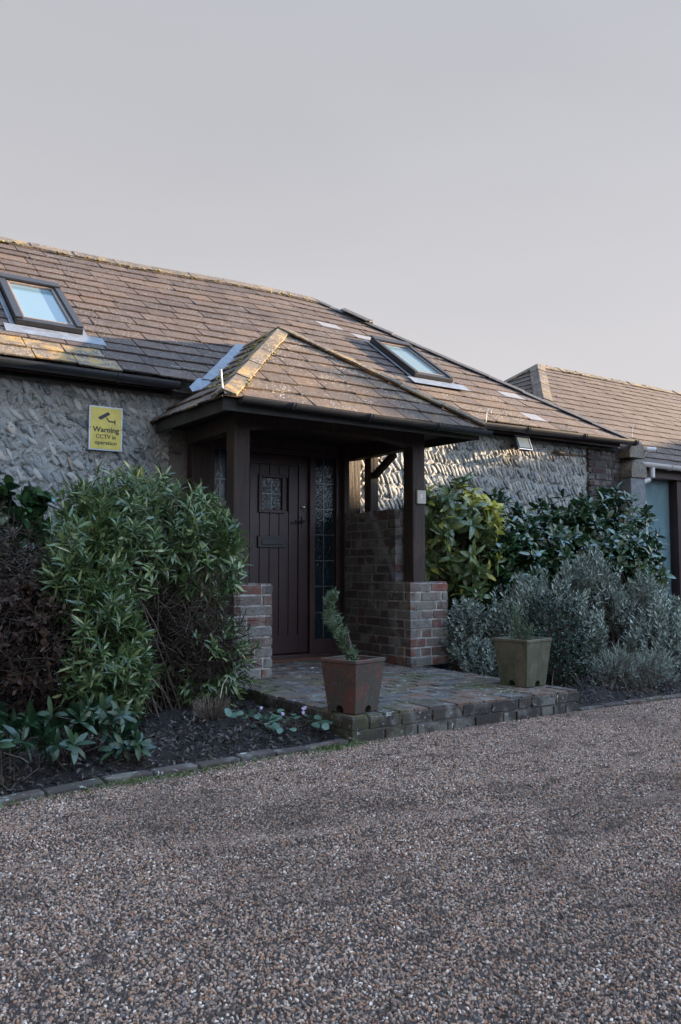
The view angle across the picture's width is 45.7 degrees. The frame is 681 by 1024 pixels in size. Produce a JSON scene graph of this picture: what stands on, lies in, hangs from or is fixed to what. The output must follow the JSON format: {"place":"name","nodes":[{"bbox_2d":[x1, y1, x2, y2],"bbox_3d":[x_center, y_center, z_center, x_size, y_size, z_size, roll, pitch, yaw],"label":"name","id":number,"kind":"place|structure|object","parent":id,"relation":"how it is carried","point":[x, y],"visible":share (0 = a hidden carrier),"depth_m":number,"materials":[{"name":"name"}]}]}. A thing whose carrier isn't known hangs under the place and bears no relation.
{"place":"outdoors","nodes":[
{"label":"outdoors","id":0,"kind":"place"},
{"bbox_2d":[0,685,339,795],"bbox_3d":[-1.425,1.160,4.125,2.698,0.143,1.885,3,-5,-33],"label":"mulch","id":1,"kind":"object","parent":0,"point":[162,739],"visible":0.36,"depth_m":4.10,"materials":[{"name":"brown soil"}]},
{"bbox_2d":[0,701,17,759],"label":"hellebore","id":2,"kind":"object","parent":1,"relation":"on","point":[11,736],"visible":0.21,"depth_m":3.60,"materials":[{"name":"green plant"}]},
{"bbox_2d":[0,472,55,593],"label":"shrub","id":3,"kind":"object","parent":1,"relation":"on","point":[33,501],"visible":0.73,"depth_m":5.64,"materials":[{"name":"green plant"}]},
{"bbox_2d":[0,700,59,793],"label":"hellebore","id":4,"kind":"object","parent":1,"relation":"on","point":[7,743],"visible":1,"depth_m":3.39,"materials":[{"name":"green plant"}]},
{"bbox_2d":[16,691,101,770],"bbox_3d":[-1.274,0.998,3.667,0.388,0.371,0.364,3,-5,-33],"label":"hellebore","id":5,"kind":"object","parent":1,"relation":"on","point":[70,740],"visible":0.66,"depth_m":3.63,"materials":[{"name":"green plant"}]},
{"bbox_2d":[0,501,117,728],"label":"dead shrub","id":6,"kind":"object","parent":1,"relation":"on","point":[23,619],"visible":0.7,"depth_m":4.28,"materials":[{"name":"brown plant"}]},
{"bbox_2d":[62,692,136,753],"bbox_3d":[-1.156,1.011,3.850,0.383,0.323,0.302,-1,-4,19],"label":"hellebore","id":7,"kind":"object","parent":1,"relation":"on","point":[104,722],"visible":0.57,"depth_m":3.81,"materials":[{"name":"green plant"}]},
{"bbox_2d":[98,720,155,764],"bbox_3d":[-0.964,1.068,3.745,0.266,0.195,0.276,-1,-4,15],"label":"hellebore","id":8,"kind":"object","parent":1,"relation":"on","point":[139,742],"visible":0.98,"depth_m":3.69,"materials":[{"name":"green plant"}]},
{"bbox_2d":[29,461,254,722],"bbox_3d":[-1.231,0.475,4.873,1.095,1.590,1.532,-3,-5,35],"label":"shrub","id":9,"kind":"object","parent":1,"relation":"on","point":[101,539],"visible":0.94,"depth_m":4.60,"materials":[{"name":"green plant"}]},
{"bbox_2d":[123,557,262,709],"bbox_3d":[-0.983,0.790,5.022,1.107,1.142,0.871,3,-5,-33],"label":"twiggy shrub","id":10,"kind":"object","parent":1,"relation":"on","point":[212,656],"visible":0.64,"depth_m":4.90,"materials":[{"name":"green plant"}]},
{"bbox_2d":[191,676,231,721],"bbox_3d":[-0.734,1.089,4.626,0.241,0.273,0.238,3,-5,-33],"label":"cut grass clump","id":11,"kind":"object","parent":1,"relation":"on","point":[214,712],"visible":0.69,"depth_m":4.58,"materials":[{"name":"plant"}]},
{"bbox_2d":[224,707,288,729],"bbox_3d":[-0.479,1.168,4.530,0.333,0.172,0.342,-2,-5,29],"label":"cyclamen","id":12,"kind":"object","parent":1,"relation":"on","point":[257,716],"visible":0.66,"depth_m":4.52,"materials":[{"name":"green plant"}]},
{"bbox_2d":[269,706,331,736],"bbox_3d":[-0.250,1.148,4.382,0.340,0.189,0.306,3,-5,-33],"label":"cyclamen","id":13,"kind":"object","parent":1,"relation":"on","point":[318,722],"visible":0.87,"depth_m":4.35,"materials":[{"name":"green plant"}]},
{"bbox_2d":[0,0,680,391],"label":"sky","id":14,"kind":"structure","parent":0,"point":[494,186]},
{"bbox_2d":[424,644,680,706],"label":"soil","id":15,"kind":"structure","parent":0,"point":[600,692],"depth_m":5.83,"materials":[{"name":"brown soil"}]},
{"bbox_2d":[400,471,513,666],"bbox_3d":[1.022,0.521,7.415,1.125,1.810,0.916,3,-5,-33],"label":"spotted laurel","id":16,"kind":"object","parent":15,"relation":"on","point":[456,543],"visible":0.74,"depth_m":7.22,"materials":[{"name":"green plant"}]},
{"bbox_2d":[437,590,500,676],"bbox_3d":[1.054,1.024,6.630,0.599,0.774,0.918,-1,-4,12],"label":"grey leaved shrub","id":17,"kind":"object","parent":15,"relation":"on","point":[475,653],"visible":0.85,"depth_m":6.64,"materials":[{"name":"green plant"}]},
{"bbox_2d":[477,487,604,635],"bbox_3d":[1.966,0.606,8.066,1.892,1.737,1.142,3,-5,-33],"label":"laurel","id":18,"kind":"object","parent":15,"relation":"on","point":[527,547],"visible":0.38,"depth_m":7.95,"materials":[{"name":"green plant"}]},
{"bbox_2d":[485,565,609,676],"bbox_3d":[1.684,0.941,6.778,1.010,1.010,0.894,0,-4,6],"label":"grey leaved shrub","id":19,"kind":"object","parent":15,"relation":"on","point":[524,590],"visible":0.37,"depth_m":6.65,"materials":[{"name":"green plant"}]},
{"bbox_2d":[514,586,591,687],"bbox_3d":[1.575,0.973,6.110,0.685,0.826,0.649,3,-5,-33],"label":"shrub","id":20,"kind":"object","parent":15,"relation":"on","point":[567,675],"visible":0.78,"depth_m":6.00,"materials":[{"name":"green plant"}]},
{"bbox_2d":[551,481,675,645],"bbox_3d":[2.727,0.571,8.237,1.187,1.831,1.374,-1,-4,13],"label":"laurel","id":21,"kind":"object","parent":15,"relation":"on","point":[624,551],"visible":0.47,"depth_m":8.15,"materials":[{"name":"green plant"}]},
{"bbox_2d":[557,541,680,675],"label":"grey leaved shrub","id":22,"kind":"object","parent":15,"relation":"on","point":[651,626],"visible":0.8,"depth_m":6.96,"materials":[{"name":"green plant"}]},
{"bbox_2d":[584,638,680,696],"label":"lavender","id":23,"kind":"object","parent":15,"relation":"on","point":[626,674],"visible":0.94,"depth_m":6.03,"materials":[{"name":"grey plant"}]},
{"bbox_2d":[619,442,646,535],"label":"stub wall","id":24,"kind":"structure","parent":15,"relation":"on","point":[633,473],"depth_m":9.67,"materials":[{"name":"grey stone"}]},
{"bbox_2d":[645,447,656,455],"bbox_3d":[3.734,-0.728,9.768,0.162,0.117,0.070,-1,-4,15],"label":"security camera","id":25,"kind":"object","parent":24,"relation":"attached to","point":[651,450],"visible":1,"depth_m":9.74,"materials":[{"name":"white plastic"}]},
{"label":"ground","id":26,"kind":"structure","parent":0,"visible":0},
{"bbox_2d":[0,738,348,804],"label":"brick edging","id":27,"kind":"object","parent":26,"relation":"on","point":[106,779],"visible":0.48,"depth_m":3.63,"materials":[{"name":"grey brick"}]},
{"bbox_2d":[0,236,639,687],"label":"cottage","id":28,"kind":"structure","parent":26,"relation":"on","point":[140,344],"depth_m":7.34,"materials":[{"name":"flint stone"},{"name":"roof tile"},{"name":"dark painted wood"}]},
{"bbox_2d":[0,272,106,345],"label":"roof window","id":29,"kind":"structure","parent":28,"relation":"in","point":[38,307],"depth_m":6.67,"materials":[{"name":"glass"}]},
{"bbox_2d":[88,405,122,451],"bbox_3d":[-1.826,-0.649,6.295,0.262,0.345,0.017,3,-5,-33],"label":"warning sign","id":30,"kind":"object","parent":28,"relation":"attached to","point":[105,429],"visible":1,"depth_m":6.29,"materials":[{"name":"yellow plastic"}]},
{"bbox_2d":[214,449,226,500],"bbox_3d":[-1.025,0.221,6.825,0.130,1.509,0.011,3,-5,-33],"label":"side window","id":31,"kind":"structure","parent":28,"relation":"in","point":[220,455],"depth_m":6.87,"materials":[{"name":"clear glass"}]},
{"bbox_2d":[249,452,307,653],"bbox_3d":[-0.604,0.362,7.069,0.754,1.750,0.099,3,-5,-33],"label":"door","id":32,"kind":"structure","parent":28,"relation":"in","point":[278,484],"depth_m":7.15,"materials":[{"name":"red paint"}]},
{"bbox_2d":[315,458,333,638],"bbox_3d":[-0.157,0.327,7.391,0.230,1.639,0.011,3,-5,-33],"label":"side window","id":33,"kind":"structure","parent":28,"relation":"in","point":[324,468],"depth_m":7.40,"materials":[{"name":"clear glass"}]},
{"bbox_2d":[364,335,469,390],"bbox_3d":[0.847,-1.708,9.254,0.804,0.758,1.014,3,-5,-33],"label":"roof window","id":34,"kind":"structure","parent":28,"relation":"in","point":[418,367],"depth_m":9.15,"materials":[{"name":"glass"}]},
{"bbox_2d":[510,435,532,460],"bbox_3d":[1.914,-0.675,8.672,0.205,0.273,0.212,3,-5,-33],"label":"floodlight","id":35,"kind":"object","parent":28,"relation":"attached to","point":[521,443],"visible":1,"depth_m":8.61,"materials":[{"name":"white plastic"}]},
{"bbox_2d":[0,699,680,1023],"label":"gravel","id":36,"kind":"structure","parent":26,"relation":"on","point":[601,955],"depth_m":2.34,"materials":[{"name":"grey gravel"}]},
{"bbox_2d":[0,736,399,807],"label":"weeds","id":37,"kind":"object","parent":36,"relation":"on","point":[335,746],"visible":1,"depth_m":3.62,"materials":[{"name":"green plant"}]},
{"bbox_2d":[193,659,578,743],"bbox_3d":[0.066,1.303,5.907,1.795,0.206,2.707,3,-5,-33],"label":"step","id":38,"kind":"object","parent":26,"relation":"on","point":[413,700],"visible":0.66,"depth_m":5.02,"materials":[{"name":"brick"}]},
{"bbox_2d":[272,656,323,662],"bbox_3d":[-0.513,1.264,6.883,0.901,0.015,0.142,3,-5,-33],"label":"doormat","id":39,"kind":"object","parent":38,"relation":"on","point":[295,659],"visible":0.43,"depth_m":6.93,"materials":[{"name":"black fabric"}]},
{"bbox_2d":[149,326,492,680],"bbox_3d":[-0.350,-0.201,6.834,2.475,3.020,2.139,3,-5,-33],"label":"porch","id":40,"kind":"object","parent":38,"relation":"on","point":[281,383],"visible":0.68,"depth_m":6.60,"materials":[{"name":"tile"}]},
{"bbox_2d":[416,490,425,503],"bbox_3d":[0.672,-0.124,6.728,0.090,0.110,0.018,3,-5,-33],"label":"plaque","id":41,"kind":"object","parent":40,"relation":"attached to","point":[420,496],"visible":1,"depth_m":6.72,"materials":[{"name":"plastic"}]},
{"bbox_2d":[320,655,385,714],"bbox_3d":[0.069,0.956,4.498,0.262,0.290,0.262,-4,-5,40],"label":"planter","id":42,"kind":"object","parent":38,"relation":"on","point":[353,687],"visible":0.88,"depth_m":4.42,"materials":[{"name":"ceramic"}]},
{"bbox_2d":[321,588,360,660],"bbox_3d":[0.006,0.646,4.524,0.237,0.464,0.161,0,-4,4],"label":"dwarf conifer","id":43,"kind":"object","parent":42,"relation":"on","point":[347,648],"visible":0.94,"depth_m":4.51,"materials":[{"name":"green plant"}]},
{"bbox_2d":[493,636,551,687],"bbox_3d":[1.240,1.016,5.509,0.285,0.315,0.285,4,-5,-41],"label":"planter","id":44,"kind":"object","parent":38,"relation":"on","point":[523,663],"visible":0.94,"depth_m":5.42,"materials":[{"name":"ceramic"}]},
{"bbox_2d":[509,604,536,639],"bbox_3d":[1.249,0.793,5.530,0.204,0.341,0.142,1,-4,-20],"label":"wispy plant","id":45,"kind":"object","parent":44,"relation":"in","point":[517,632],"visible":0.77,"depth_m":5.52,"materials":[{"name":"green plant"}]},
{"bbox_2d":[504,363,680,627],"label":"barn","id":46,"kind":"structure","parent":26,"relation":"on","point":[652,414],"depth_m":11.71,"materials":[{"name":"brown tile"}]},
{"bbox_2d":[645,480,671,598],"bbox_3d":[3.949,0.510,10.331,0.880,1.860,0.019,3,-5,-33],"label":"window","id":47,"kind":"structure","parent":46,"relation":"in","point":[656,492],"depth_m":10.51,"materials":[{"name":"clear glass"}]},
{"bbox_2d":[646,467,680,627],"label":"window frame","id":48,"kind":"structure","parent":46,"relation":"in","point":[673,478],"depth_m":10.52,"materials":[{"name":"paint"}]},
{"bbox_2d":[579,693,680,710],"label":"brick edging","id":49,"kind":"object","parent":26,"relation":"on","point":[647,699],"visible":0.46,"depth_m":5.54,"materials":[{"name":"grey brick"}]}
]}

